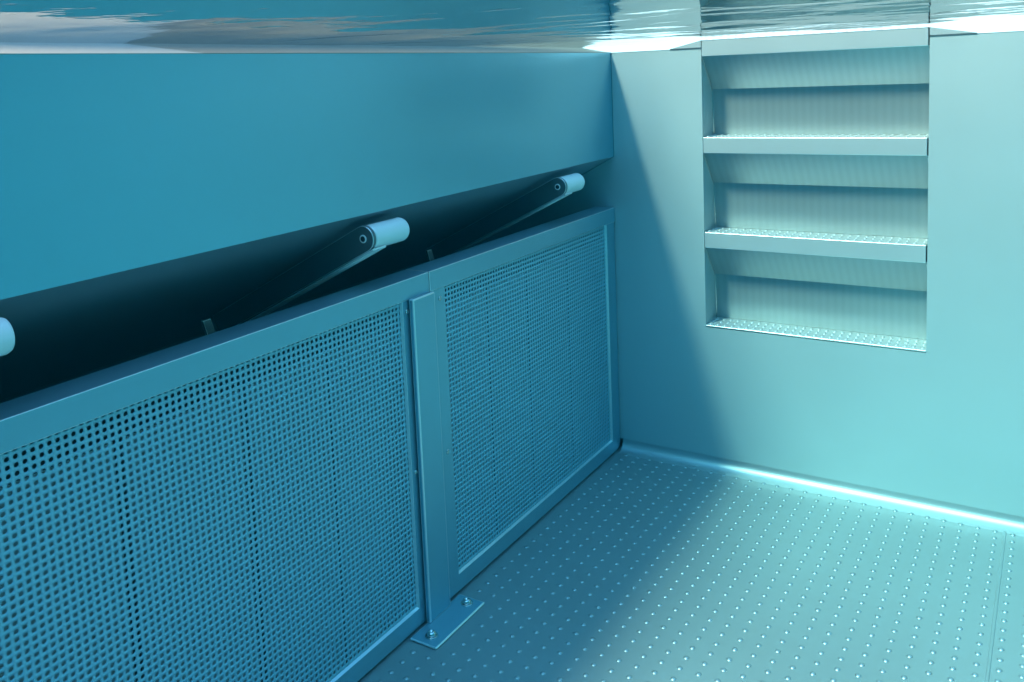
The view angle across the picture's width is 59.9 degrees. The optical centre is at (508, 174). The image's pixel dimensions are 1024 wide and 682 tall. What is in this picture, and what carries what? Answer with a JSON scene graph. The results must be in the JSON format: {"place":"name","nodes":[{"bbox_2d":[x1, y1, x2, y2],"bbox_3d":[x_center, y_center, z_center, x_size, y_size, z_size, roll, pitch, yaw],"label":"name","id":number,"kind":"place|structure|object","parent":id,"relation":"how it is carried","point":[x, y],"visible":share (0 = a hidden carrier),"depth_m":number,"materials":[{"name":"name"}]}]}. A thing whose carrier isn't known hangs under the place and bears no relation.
{"place":"outdoors","nodes":[
{"label":"outdoors","id":0,"kind":"place"},
{"bbox_2d":[0,0,1023,47],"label":"water","id":1,"kind":"structure","parent":0,"point":[559,23],"depth_m":1.19,"materials":[{"name":"clear liquid"}]},
{"bbox_2d":[358,445,1023,681],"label":"floor","id":2,"kind":"structure","parent":0,"point":[616,566],"depth_m":1.82,"materials":[{"name":"metal"}]},
{"bbox_2d":[0,260,445,681],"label":"cavity wall","id":3,"kind":"structure","parent":2,"relation":"on","point":[7,468],"depth_m":1.90,"materials":[{"name":"metal"}]},
{"bbox_2d":[0,442,135,681],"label":"backing board","id":4,"kind":"object","parent":3,"relation":"on","point":[16,552],"visible":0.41,"depth_m":1.16,"materials":[{"name":"metal"}]},
{"bbox_2d":[121,390,261,681],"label":"backing board","id":5,"kind":"object","parent":3,"relation":"on","point":[184,530],"visible":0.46,"depth_m":1.33,"materials":[{"name":"metal"}]},
{"bbox_2d":[0,270,428,681],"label":"perforated panel","id":6,"kind":"object","parent":3,"relation":"attached to","point":[37,416],"visible":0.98,"depth_m":1.34,"materials":[{"name":"metal"}]},
{"bbox_2d":[244,355,343,681],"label":"backing board","id":7,"kind":"object","parent":3,"relation":"on","point":[276,460],"visible":0.29,"depth_m":1.51,"materials":[{"name":"metal"}]},
{"bbox_2d":[201,318,248,377],"bbox_3d":[-0.459,0.285,1.440,0.064,0.102,0.038,2,8,32],"label":"bracket","id":8,"kind":"object","parent":7,"relation":"attached to","point":[207,325],"visible":0.32,"depth_m":1.44,"materials":[{"name":"metal"}]},
{"bbox_2d":[0,42,613,400],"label":"pool wall","id":9,"kind":"structure","parent":3,"relation":"on","point":[153,197],"depth_m":1.41,"materials":[{"name":"metal"}]},
{"bbox_2d":[0,317,14,355],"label":"roller arm","id":10,"kind":"object","parent":9,"relation":"attached to","point":[7,339],"visible":1,"depth_m":1.03},
{"bbox_2d":[213,217,409,330],"bbox_3d":[-0.395,0.205,1.741,0.444,0.254,0.110,2,8,32],"label":"roller arm","id":11,"kind":"object","parent":9,"relation":"attached to","point":[344,252],"visible":0.96,"depth_m":1.65},
{"bbox_2d":[425,173,584,259],"bbox_3d":[-0.016,0.121,2.348,0.444,0.254,0.110,2,8,32],"label":"roller arm","id":12,"kind":"object","parent":9,"relation":"attached to","point":[548,193],"visible":0.97,"depth_m":2.27},
{"bbox_2d":[326,324,413,663],"bbox_3d":[-0.257,0.600,1.688,0.006,0.596,0.202,2,8,32],"label":"backing board","id":13,"kind":"object","parent":3,"relation":"on","point":[368,483],"visible":0.17,"depth_m":1.67,"materials":[{"name":"metal"}]},
{"bbox_2d":[446,289,494,569],"bbox_3d":[-0.115,0.568,1.917,0.006,0.596,0.267,2,8,32],"label":"backing board","id":14,"kind":"object","parent":3,"relation":"on","point":[470,423],"visible":0.04,"depth_m":1.96,"materials":[{"name":"metal"}]},
{"bbox_2d":[486,273,532,535],"bbox_3d":[0.004,0.542,2.107,0.006,0.596,0.164,2,8,32],"label":"backing board","id":15,"kind":"object","parent":3,"relation":"on","point":[509,399],"visible":0.2,"depth_m":2.10,"materials":[{"name":"metal"}]},
{"bbox_2d":[405,206,619,598],"bbox_3d":[0.058,0.483,2.157,0.060,0.693,0.856,2,8,32],"label":"perforated panel","id":16,"kind":"object","parent":3,"relation":"attached to","point":[448,271],"visible":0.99,"depth_m":2.07,"materials":[{"name":"metal"}]},
{"bbox_2d":[426,249,460,286],"bbox_3d":[-0.143,0.214,1.945,0.064,0.102,0.038,2,8,32],"label":"bracket","id":17,"kind":"object","parent":16,"relation":"attached to","point":[429,254],"visible":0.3,"depth_m":1.94,"materials":[{"name":"metal"}]},
{"bbox_2d":[525,256,571,504],"bbox_3d":[0.104,0.519,2.268,0.006,0.596,0.198,2,8,32],"label":"backing board","id":18,"kind":"object","parent":3,"relation":"on","point":[547,372],"visible":0.16,"depth_m":2.26,"materials":[{"name":"metal"}]},
{"bbox_2d":[409,291,483,649],"bbox_3d":[-0.135,0.561,1.730,0.066,0.660,0.168,2,8,32],"label":"support post","id":19,"kind":"object","parent":2,"relation":"on","point":[446,618],"visible":1,"depth_m":1.74,"materials":[{"name":"metal"}]},
{"bbox_2d":[445,22,1023,536],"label":"pool wall","id":20,"kind":"structure","parent":2,"relation":"on","point":[935,428],"depth_m":2.20,"materials":[{"name":"metal"}]},
{"bbox_2d":[701,26,929,351],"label":"recessed steps","id":21,"kind":"structure","parent":20,"relation":"attached to","point":[812,135],"depth_m":2.22,"materials":[{"name":"metal"}]},
{"bbox_2d":[610,138,1005,513],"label":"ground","id":22,"kind":"structure","parent":0,"point":[621,441],"depth_m":2.79,"materials":[{"name":"stone"}]}
]}

